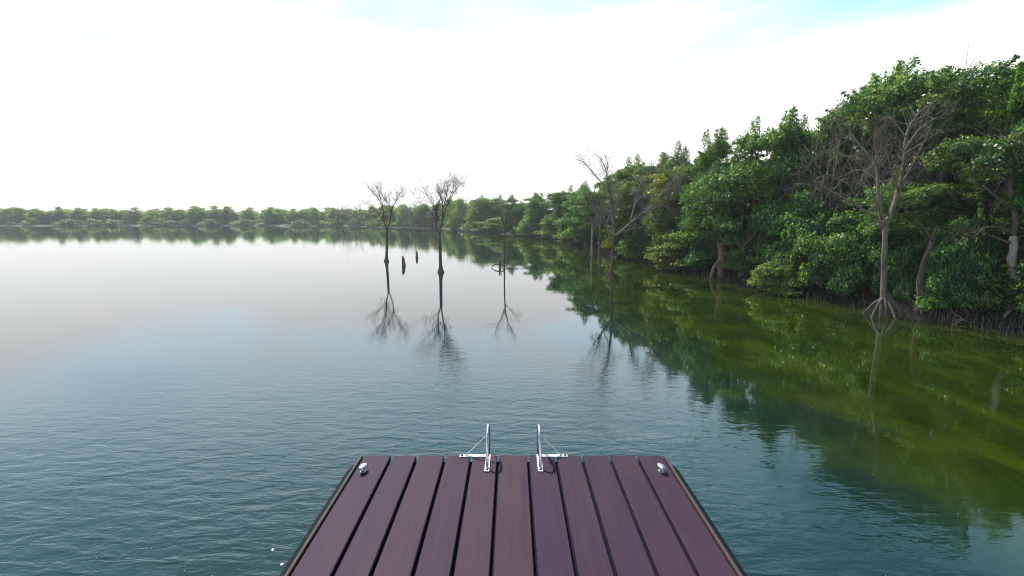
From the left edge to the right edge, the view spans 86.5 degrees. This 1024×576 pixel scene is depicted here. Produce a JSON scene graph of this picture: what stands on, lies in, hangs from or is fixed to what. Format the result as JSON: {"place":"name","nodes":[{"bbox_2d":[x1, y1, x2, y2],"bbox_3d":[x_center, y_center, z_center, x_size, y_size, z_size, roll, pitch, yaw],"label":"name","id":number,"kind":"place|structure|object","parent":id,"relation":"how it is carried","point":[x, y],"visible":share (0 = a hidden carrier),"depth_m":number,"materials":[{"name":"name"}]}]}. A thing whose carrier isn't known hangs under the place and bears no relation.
{"place":"outdoors","nodes":[
{"label":"outdoors","id":0,"kind":"place"},
{"bbox_2d":[0,226,1023,575],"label":"water","id":1,"kind":"structure","parent":0,"point":[290,376],"depth_m":7.09,"materials":[{"name":"blue liquid"}]},
{"bbox_2d":[358,174,411,261],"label":"dead tree","id":2,"kind":"object","parent":1,"relation":"on","point":[386,259],"visible":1,"depth_m":27.42,"materials":[{"name":"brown wood"}]},
{"bbox_2d":[405,161,470,272],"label":"dead tree","id":3,"kind":"object","parent":1,"relation":"on","point":[440,268],"visible":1,"depth_m":22.17,"materials":[{"name":"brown wood"}]},
{"bbox_2d":[479,187,522,267],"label":"dead tree","id":4,"kind":"object","parent":1,"relation":"on","point":[502,218],"visible":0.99,"depth_m":24.03,"materials":[{"name":"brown wood"}]},
{"bbox_2d":[279,455,747,575],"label":"jetty","id":5,"kind":"object","parent":1,"relation":"in","point":[520,515],"visible":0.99,"depth_m":3.06,"materials":[{"name":"brown wood"}]},
{"bbox_2d":[459,424,567,471],"bbox_3d":[0.012,1.736,3.916,0.771,1.536,0.397,0,8,0],"label":"swim ladder","id":6,"kind":"object","parent":5,"relation":"attached to","point":[539,455],"visible":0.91,"depth_m":3.85,"materials":[{"name":"metal"}]},
{"bbox_2d":[566,183,618,255],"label":"mangrove tree","id":7,"kind":"object","parent":1,"relation":"in","point":[577,207],"visible":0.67,"depth_m":31.88,"materials":[{"name":"green plant"}]},
{"bbox_2d":[578,197,609,259],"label":"dead tree","id":8,"kind":"object","parent":1,"relation":"in","point":[599,247],"visible":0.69,"depth_m":28.64,"materials":[{"name":"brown wood"}]},
{"bbox_2d":[561,141,691,278],"bbox_3d":[4.784,-2.756,20.281,6.089,5.372,3.279,-2,8,-17],"label":"dead tree","id":9,"kind":"object","parent":1,"relation":"in","point":[610,273],"visible":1,"depth_m":19.96,"materials":[{"name":"grey wood"}]},
{"bbox_2d":[602,180,655,259],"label":"mangrove tree","id":10,"kind":"object","parent":1,"relation":"on","point":[622,215],"visible":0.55,"depth_m":28.62,"materials":[{"name":"green plant"}]},
{"bbox_2d":[0,219,1023,332],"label":"ground","id":11,"kind":"structure","parent":0,"point":[859,291],"depth_m":42.61,"materials":[{"name":"brown soil"}]},
{"bbox_2d":[6,207,27,222],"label":"shore tree","id":12,"kind":"object","parent":11,"relation":"on","point":[16,214],"visible":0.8,"depth_m":134.34,"materials":[{"name":"green plant"}]},
{"bbox_2d":[24,208,48,223],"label":"shore tree","id":13,"kind":"object","parent":11,"relation":"on","point":[35,213],"visible":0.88,"depth_m":133.46,"materials":[{"name":"green plant"}]},
{"bbox_2d":[33,211,57,223],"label":"shore tree","id":14,"kind":"object","parent":11,"relation":"on","point":[47,218],"visible":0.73,"depth_m":134.73,"materials":[{"name":"green plant"}]},
{"bbox_2d":[48,206,66,223],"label":"shore tree","id":15,"kind":"object","parent":11,"relation":"on","point":[55,215],"visible":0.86,"depth_m":135.73,"materials":[{"name":"green plant"}]},
{"bbox_2d":[64,207,88,222],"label":"shore tree","id":16,"kind":"object","parent":11,"relation":"on","point":[74,215],"visible":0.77,"depth_m":137.09,"materials":[{"name":"green plant"}]},
{"bbox_2d":[85,208,106,222],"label":"shore tree","id":17,"kind":"object","parent":11,"relation":"on","point":[93,215],"visible":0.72,"depth_m":136.71,"materials":[{"name":"green plant"}]},
{"bbox_2d":[99,209,121,220],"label":"shore tree","id":18,"kind":"object","parent":11,"relation":"on","point":[114,213],"visible":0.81,"depth_m":138.15,"materials":[{"name":"green plant"}]},
{"bbox_2d":[122,207,142,222],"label":"shore tree","id":19,"kind":"object","parent":11,"relation":"on","point":[135,216],"visible":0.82,"depth_m":137.57,"materials":[{"name":"green plant"}]},
{"bbox_2d":[137,209,166,222],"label":"shore tree","id":20,"kind":"object","parent":11,"relation":"on","point":[148,216],"visible":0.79,"depth_m":134.09,"materials":[{"name":"green plant"}]},
{"bbox_2d":[149,218,170,224],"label":"shore bush","id":21,"kind":"object","parent":11,"relation":"on","point":[159,222],"visible":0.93,"depth_m":131.26,"materials":[{"name":"green plant"}]},
{"bbox_2d":[167,209,186,222],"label":"shore tree","id":22,"kind":"object","parent":11,"relation":"on","point":[176,214],"visible":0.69,"depth_m":134.84,"materials":[{"name":"green plant"}]},
{"bbox_2d":[183,206,212,223],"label":"shore tree","id":23,"kind":"object","parent":11,"relation":"on","point":[195,211],"visible":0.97,"depth_m":133.94,"materials":[{"name":"green plant"}]},
{"bbox_2d":[204,205,225,222],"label":"shore tree","id":24,"kind":"object","parent":11,"relation":"on","point":[219,216],"visible":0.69,"depth_m":134.93,"materials":[{"name":"green plant"}]},
{"bbox_2d":[221,206,239,223],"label":"shore tree","id":25,"kind":"object","parent":11,"relation":"on","point":[230,215],"visible":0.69,"depth_m":136.99,"materials":[{"name":"green plant"}]},
{"bbox_2d":[238,209,256,222],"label":"shore tree","id":26,"kind":"object","parent":11,"relation":"on","point":[247,214],"visible":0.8,"depth_m":134.54,"materials":[{"name":"green plant"}]},
{"bbox_2d":[262,207,281,222],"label":"shore tree","id":27,"kind":"object","parent":11,"relation":"on","point":[268,212],"visible":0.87,"depth_m":133.48,"materials":[{"name":"green plant"}]},
{"bbox_2d":[275,209,290,221],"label":"shore tree","id":28,"kind":"object","parent":11,"relation":"on","point":[282,214],"visible":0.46,"depth_m":133.62,"materials":[{"name":"green plant"}]},
{"bbox_2d":[284,208,301,223],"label":"shore tree","id":29,"kind":"object","parent":11,"relation":"on","point":[287,217],"visible":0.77,"depth_m":130.20,"materials":[{"name":"green plant"}]},
{"bbox_2d":[305,207,325,223],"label":"shore tree","id":30,"kind":"object","parent":11,"relation":"on","point":[312,217],"visible":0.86,"depth_m":130.84,"materials":[{"name":"green plant"}]},
{"bbox_2d":[324,207,344,222],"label":"shore tree","id":31,"kind":"object","parent":11,"relation":"on","point":[327,215],"visible":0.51,"depth_m":130.20,"materials":[{"name":"green plant"}]},
{"bbox_2d":[324,217,345,225],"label":"shore bush","id":32,"kind":"object","parent":11,"relation":"on","point":[328,222],"visible":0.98,"depth_m":128.22,"materials":[{"name":"green plant"}]},
{"bbox_2d":[344,217,364,225],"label":"shore bush","id":33,"kind":"object","parent":11,"relation":"on","point":[353,221],"visible":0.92,"depth_m":124.86,"materials":[{"name":"green plant"}]},
{"bbox_2d":[362,206,378,223],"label":"shore tree","id":34,"kind":"object","parent":11,"relation":"on","point":[367,215],"visible":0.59,"depth_m":122.06,"materials":[{"name":"green plant"}]},
{"bbox_2d":[376,205,397,224],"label":"shore tree","id":35,"kind":"object","parent":11,"relation":"on","point":[387,219],"visible":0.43,"depth_m":116.99,"materials":[{"name":"green plant"}]},
{"bbox_2d":[393,206,413,225],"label":"shore tree","id":36,"kind":"object","parent":11,"relation":"on","point":[401,216],"visible":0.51,"depth_m":113.46,"materials":[{"name":"green plant"}]},
{"bbox_2d":[401,198,420,226],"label":"bare shore tree","id":37,"kind":"object","parent":11,"relation":"on","point":[405,207],"visible":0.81,"depth_m":108.05,"materials":[{"name":"wood"}]},
{"bbox_2d":[409,203,430,225],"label":"shore tree","id":38,"kind":"object","parent":11,"relation":"on","point":[419,214],"visible":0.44,"depth_m":109.16,"materials":[{"name":"green plant"}]},
{"bbox_2d":[423,205,441,226],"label":"shore tree","id":39,"kind":"object","parent":11,"relation":"on","point":[430,221],"visible":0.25,"depth_m":106.21,"materials":[{"name":"green plant"}]},
{"bbox_2d":[446,193,470,225],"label":"bare shore tree","id":40,"kind":"object","parent":11,"relation":"on","point":[462,211],"visible":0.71,"depth_m":89.55,"materials":[{"name":"wood"}]},
{"bbox_2d":[447,198,470,226],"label":"shore tree","id":41,"kind":"object","parent":11,"relation":"on","point":[458,201],"visible":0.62,"depth_m":91.55,"materials":[{"name":"green plant"}]},
{"bbox_2d":[463,198,491,226],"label":"shore tree","id":42,"kind":"object","parent":11,"relation":"on","point":[468,223],"visible":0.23,"depth_m":81.88,"materials":[{"name":"green plant"}]},
{"bbox_2d":[466,194,505,221],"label":"mangrove tree","id":43,"kind":"object","parent":11,"relation":"on","point":[478,209],"visible":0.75,"depth_m":78.28,"materials":[{"name":"green plant"}]},
{"bbox_2d":[470,218,509,232],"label":"mangrove bush","id":44,"kind":"object","parent":11,"relation":"on","point":[489,225],"visible":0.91,"depth_m":73.07,"materials":[{"name":"green plant"}]},
{"bbox_2d":[493,194,529,234],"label":"mangrove tree","id":45,"kind":"object","parent":11,"relation":"on","point":[518,210],"visible":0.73,"depth_m":66.32,"materials":[{"name":"green plant"}]},
{"bbox_2d":[513,218,542,236],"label":"mangrove bush","id":46,"kind":"object","parent":11,"relation":"on","point":[529,230],"visible":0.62,"depth_m":60.96,"materials":[{"name":"green plant"}]},
{"bbox_2d":[517,192,552,235],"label":"mangrove tree","id":47,"kind":"object","parent":11,"relation":"on","point":[535,213],"visible":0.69,"depth_m":60.52,"materials":[{"name":"green plant"}]},
{"bbox_2d":[527,199,554,218],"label":"mangrove tree","id":48,"kind":"object","parent":11,"relation":"on","point":[545,212],"visible":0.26,"depth_m":60.35,"materials":[{"name":"green plant"}]},
{"bbox_2d":[532,217,560,239],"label":"mangrove bush","id":49,"kind":"object","parent":11,"relation":"on","point":[549,230],"visible":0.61,"depth_m":54.06,"materials":[{"name":"green plant"}]},
{"bbox_2d":[544,185,577,231],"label":"mangrove tree","id":50,"kind":"object","parent":11,"relation":"on","point":[558,199],"visible":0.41,"depth_m":46.56,"materials":[{"name":"green plant"}]},
{"bbox_2d":[556,224,597,243],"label":"mangrove bush","id":51,"kind":"object","parent":11,"relation":"on","point":[563,237],"visible":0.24,"depth_m":44.59,"materials":[{"name":"green plant"}]},
{"bbox_2d":[553,181,605,246],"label":"mangrove tree","id":52,"kind":"object","parent":11,"relation":"on","point":[570,220],"visible":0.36,"depth_m":41.30,"materials":[{"name":"green plant"}]},
{"bbox_2d":[566,229,602,244],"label":"undergrowth bush","id":53,"kind":"object","parent":11,"relation":"on","point":[579,239],"visible":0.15,"depth_m":43.22,"materials":[{"name":"green plant"}]},
{"bbox_2d":[582,179,617,248],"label":"mangrove tree","id":54,"kind":"object","parent":11,"relation":"on","point":[596,187],"visible":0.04,"depth_m":36.66,"materials":[{"name":"green plant"}]},
{"bbox_2d":[597,222,627,250],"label":"mangrove bush","id":55,"kind":"object","parent":11,"relation":"on","point":[608,242],"visible":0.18,"depth_m":32.95,"materials":[{"name":"green plant"}]},
{"bbox_2d":[600,154,654,231],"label":"mangrove tree","id":56,"kind":"object","parent":11,"relation":"on","point":[625,172],"visible":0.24,"depth_m":31.68,"materials":[{"name":"green plant"}]},
{"bbox_2d":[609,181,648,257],"bbox_3d":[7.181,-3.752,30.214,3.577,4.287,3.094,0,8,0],"label":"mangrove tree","id":57,"kind":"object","parent":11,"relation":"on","point":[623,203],"visible":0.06,"depth_m":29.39,"materials":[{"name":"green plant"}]},
{"bbox_2d":[614,229,660,260],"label":"mangrove bush","id":58,"kind":"object","parent":11,"relation":"on","point":[632,241],"visible":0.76,"depth_m":28.05,"materials":[{"name":"green plant"}]},
{"bbox_2d":[616,216,661,252],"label":"undergrowth bush","id":59,"kind":"object","parent":11,"relation":"on","point":[626,236],"visible":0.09,"depth_m":29.07,"materials":[{"name":"green plant"}]},
{"bbox_2d":[631,152,672,238],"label":"mangrove tree","id":60,"kind":"object","parent":11,"relation":"on","point":[645,170],"visible":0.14,"depth_m":28.68,"materials":[{"name":"green plant"}]},
{"bbox_2d":[642,229,671,254],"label":"undergrowth bush","id":61,"kind":"object","parent":11,"relation":"on","point":[651,244],"visible":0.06,"depth_m":27.09,"materials":[{"name":"green plant"}]},
{"bbox_2d":[642,140,699,243],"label":"mangrove tree","id":62,"kind":"object","parent":11,"relation":"on","point":[665,224],"visible":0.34,"depth_m":25.41,"materials":[{"name":"green plant"}]},
{"bbox_2d":[652,171,698,230],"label":"mangrove tree","id":63,"kind":"object","parent":11,"relation":"on","point":[672,195],"visible":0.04,"depth_m":24.84,"materials":[{"name":"green plant"}]},
{"bbox_2d":[643,232,714,271],"bbox_3d":[7.274,-1.451,23.092,3.314,1.846,3.047,-4,9,-30],"label":"mangrove bush","id":64,"kind":"object","parent":11,"relation":"on","point":[667,258],"visible":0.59,"depth_m":22.43,"materials":[{"name":"green plant"}]},
{"bbox_2d":[662,229,717,269],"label":"mangrove bush","id":65,"kind":"object","parent":11,"relation":"on","point":[697,256],"visible":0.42,"depth_m":21.73,"materials":[{"name":"green plant"}]},
{"bbox_2d":[667,126,746,268],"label":"mangrove tree","id":66,"kind":"object","parent":11,"relation":"on","point":[717,149],"visible":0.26,"depth_m":21.77,"materials":[{"name":"green plant"}]},
{"bbox_2d":[676,160,759,277],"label":"mangrove tree","id":67,"kind":"object","parent":11,"relation":"on","point":[691,200],"visible":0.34,"depth_m":20.53,"materials":[{"name":"green plant"}]},
{"bbox_2d":[705,241,751,271],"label":"undergrowth bush","id":68,"kind":"object","parent":11,"relation":"on","point":[710,246],"visible":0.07,"depth_m":21.29,"materials":[{"name":"green plant"}]},
{"bbox_2d":[721,231,766,277],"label":"mangrove bush","id":69,"kind":"object","parent":11,"relation":"on","point":[735,260],"visible":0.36,"depth_m":19.27,"materials":[{"name":"green plant"}]},
{"bbox_2d":[723,230,781,271],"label":"undergrowth bush","id":70,"kind":"object","parent":11,"relation":"on","point":[756,258],"visible":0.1,"depth_m":19.02,"materials":[{"name":"green plant"}]},
{"bbox_2d":[679,115,829,279],"bbox_3d":[8.556,-3.038,19.154,3.894,6.155,4.722,-4,8,-26],"label":"mangrove tree","id":71,"kind":"object","parent":11,"relation":"on","point":[730,183],"visible":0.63,"depth_m":18.64,"materials":[{"name":"green plant"}]},
{"bbox_2d":[743,250,804,296],"bbox_3d":[8.065,-0.411,16.487,2.009,1.441,2.074,-6,10,-38],"label":"mangrove bush","id":72,"kind":"object","parent":11,"relation":"on","point":[769,278],"visible":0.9,"depth_m":16.05,"materials":[{"name":"green plant"}]},
{"bbox_2d":[780,254,795,295],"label":"climbing vine","id":73,"kind":"object","parent":72,"relation":"hanging from","point":[792,256],"visible":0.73,"depth_m":15.81,"materials":[{"name":"green plant"}]},
{"bbox_2d":[527,235,1023,339],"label":"breathing roots","id":74,"kind":"object","parent":11,"relation":"on","point":[1008,324],"visible":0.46,"depth_m":12.45,"materials":[{"name":"brown wood"}]},
{"bbox_2d":[742,158,826,212],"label":"mangrove tree","id":75,"kind":"object","parent":11,"relation":"on","point":[758,165],"visible":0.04,"depth_m":20.94,"materials":[{"name":"green plant"}]},
{"bbox_2d":[745,105,827,253],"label":"mangrove tree","id":76,"kind":"object","parent":11,"relation":"on","point":[790,128],"visible":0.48,"depth_m":17.54,"materials":[{"name":"green plant"}]},
{"bbox_2d":[759,189,836,290],"bbox_3d":[9.022,-1.258,16.507,2.419,3.455,2.588,0,8,-1],"label":"mangrove bush","id":77,"kind":"object","parent":11,"relation":"on","point":[815,220],"visible":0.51,"depth_m":16.26,"materials":[{"name":"green plant"}]},
{"bbox_2d":[759,105,861,210],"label":"mangrove tree","id":78,"kind":"object","parent":11,"relation":"on","point":[803,123],"visible":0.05,"depth_m":18.48,"materials":[{"name":"green plant"}]},
{"bbox_2d":[783,113,893,286],"bbox_3d":[9.877,-2.799,16.249,2.970,6.324,3.549,1,8,7],"label":"bare shore tree","id":79,"kind":"object","parent":11,"relation":"on","point":[840,182],"visible":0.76,"depth_m":16.02,"materials":[{"name":"grey wood"}]},
{"bbox_2d":[792,209,889,299],"bbox_3d":[9.109,-0.764,15.015,2.438,2.818,2.202,-6,10,-39],"label":"mangrove bush","id":80,"kind":"object","parent":11,"relation":"on","point":[826,257],"visible":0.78,"depth_m":14.68,"materials":[{"name":"green plant"}]},
{"bbox_2d":[834,207,903,298],"bbox_3d":[9.707,-0.784,14.499,2.043,2.878,2.134,4,8,27],"label":"mangrove bush","id":81,"kind":"object","parent":11,"relation":"on","point":[862,267],"visible":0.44,"depth_m":14.18,"materials":[{"name":"green plant"}]},
{"bbox_2d":[813,108,931,215],"bbox_3d":[11.470,-3.406,18.146,3.185,6.623,3.880,1,8,10],"label":"mangrove tree","id":82,"kind":"object","parent":11,"relation":"on","point":[847,190],"visible":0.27,"depth_m":17.39,"materials":[{"name":"green plant"}]},
{"bbox_2d":[782,87,993,319],"bbox_3d":[8.177,-1.924,12.818,4.931,5.668,2.763,-4,8,-28],"label":"bare tree","id":83,"kind":"object","parent":11,"relation":"on","point":[884,299],"visible":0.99,"depth_m":12.46,"materials":[{"name":"grey wood"}]},
{"bbox_2d":[821,70,957,186],"bbox_3d":[11.611,-3.479,16.988,3.750,7.007,4.043,-3,8,-23],"label":"mangrove tree","id":84,"kind":"object","parent":11,"relation":"on","point":[870,116],"visible":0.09,"depth_m":16.48,"materials":[{"name":"green plant"}]},
{"bbox_2d":[864,275,925,314],"bbox_3d":[9.341,0.238,12.834,2.272,1.198,1.145,-5,9,-32],"label":"fallen branch","id":85,"kind":"object","parent":11,"relation":"on","point":[914,306],"visible":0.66,"depth_m":12.39,"materials":[{"name":"brown wood"}]},
{"bbox_2d":[866,229,935,305],"bbox_3d":[9.793,-0.419,13.618,1.585,2.293,1.431,-6,9,-36],"label":"mangrove bush","id":86,"kind":"object","parent":11,"relation":"on","point":[905,269],"visible":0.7,"depth_m":13.33,"materials":[{"name":"green plant"}]},
{"bbox_2d":[843,170,981,310],"bbox_3d":[9.653,-1.175,13.101,2.700,3.395,2.968,2,8,14],"label":"mangrove tree","id":87,"kind":"object","parent":11,"relation":"on","point":[931,195],"visible":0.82,"depth_m":12.88,"materials":[{"name":"green plant"}]},
{"bbox_2d":[838,45,987,215],"bbox_3d":[11.753,-3.251,16.041,3.456,7.358,4.129,2,8,14],"label":"bare shore tree","id":88,"kind":"object","parent":11,"relation":"on","point":[907,177],"visible":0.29,"depth_m":15.72,"materials":[{"name":"brown wood"}]},
{"bbox_2d":[833,54,1023,208],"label":"mangrove tree","id":89,"kind":"object","parent":11,"relation":"on","point":[976,96],"visible":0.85,"depth_m":14.19,"materials":[{"name":"green plant"}]},
{"bbox_2d":[896,186,987,219],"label":"mangrove tree","id":90,"kind":"object","parent":11,"relation":"on","point":[970,206],"visible":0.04,"depth_m":15.90,"materials":[{"name":"green plant"}]},
{"bbox_2d":[895,134,992,222],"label":"mangrove tree","id":91,"kind":"object","parent":11,"relation":"on","point":[935,176],"visible":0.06,"depth_m":15.88,"materials":[{"name":"green plant"}]},
{"bbox_2d":[914,215,1009,317],"bbox_3d":[10.092,-0.329,12.217,1.632,2.602,1.525,7,10,43],"label":"mangrove bush","id":92,"kind":"object","parent":11,"relation":"on","point":[938,255],"visible":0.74,"depth_m":12.00,"materials":[{"name":"green plant"}]},
{"bbox_2d":[913,111,1023,321],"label":"mangrove tree","id":93,"kind":"object","parent":11,"relation":"on","point":[990,157],"visible":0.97,"depth_m":11.46,"materials":[{"name":"green plant"}]},
{"bbox_2d":[964,167,984,218],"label":"climbing vine","id":94,"kind":"object","parent":93,"relation":"hanging from","point":[980,215],"visible":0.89,"depth_m":11.63,"materials":[{"name":"green plant"}]},
{"bbox_2d":[1007,61,1023,109],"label":"climbing vine","id":95,"kind":"object","parent":93,"relation":"attached to","point":[1015,90],"visible":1,"depth_m":11.80,"materials":[{"name":"green plant"}]},
{"bbox_2d":[931,212,1023,316],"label":"mangrove bush","id":96,"kind":"object","parent":11,"relation":"on","point":[987,296],"visible":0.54,"depth_m":11.75,"materials":[{"name":"green plant"}]},
{"bbox_2d":[951,137,1005,213],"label":"mangrove tree","id":97,"kind":"object","parent":11,"relation":"on","point":[971,193],"visible":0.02,"depth_m":15.44,"materials":[{"name":"green plant"}]},
{"bbox_2d":[942,307,1023,326],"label":"fallen branch","id":98,"kind":"object","parent":11,"relation":"on","point":[960,319],"visible":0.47,"depth_m":11.47,"materials":[{"name":"brown wood"}]},
{"bbox_2d":[963,105,1023,217],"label":"mangrove tree","id":99,"kind":"object","parent":11,"relation":"on","point":[1007,130],"visible":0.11,"depth_m":14.04,"materials":[{"name":"green plant"}]},
{"bbox_2d":[966,231,1023,313],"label":"undergrowth bush","id":100,"kind":"object","parent":11,"relation":"on","point":[1012,302],"visible":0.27,"depth_m":11.55,"materials":[{"name":"green plant"}]},
{"bbox_2d":[979,110,1023,266],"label":"mangrove tree","id":101,"kind":"object","parent":11,"relation":"on","point":[1005,220],"visible":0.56,"depth_m":11.62,"materials":[{"name":"green plant"}]},
{"bbox_2d":[979,181,1023,264],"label":"mangrove tree","id":102,"kind":"object","parent":11,"relation":"on","point":[986,194],"visible":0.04,"depth_m":12.94,"materials":[{"name":"green plant"}]},
{"bbox_2d":[999,259,1023,318],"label":"undergrowth bush","id":103,"kind":"object","parent":11,"relation":"on","point":[1019,297],"visible":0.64,"depth_m":11.24,"materials":[{"name":"green plant"}]},
{"bbox_2d":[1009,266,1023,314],"bbox_3d":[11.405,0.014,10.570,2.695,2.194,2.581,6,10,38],"label":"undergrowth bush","id":104,"kind":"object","parent":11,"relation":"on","point":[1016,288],"visible":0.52,"depth_m":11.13,"materials":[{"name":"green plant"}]},
{"bbox_2d":[0,0,1023,214],"label":"sky","id":105,"kind":"structure","parent":0,"point":[239,105],"materials":[{"name":"white"}]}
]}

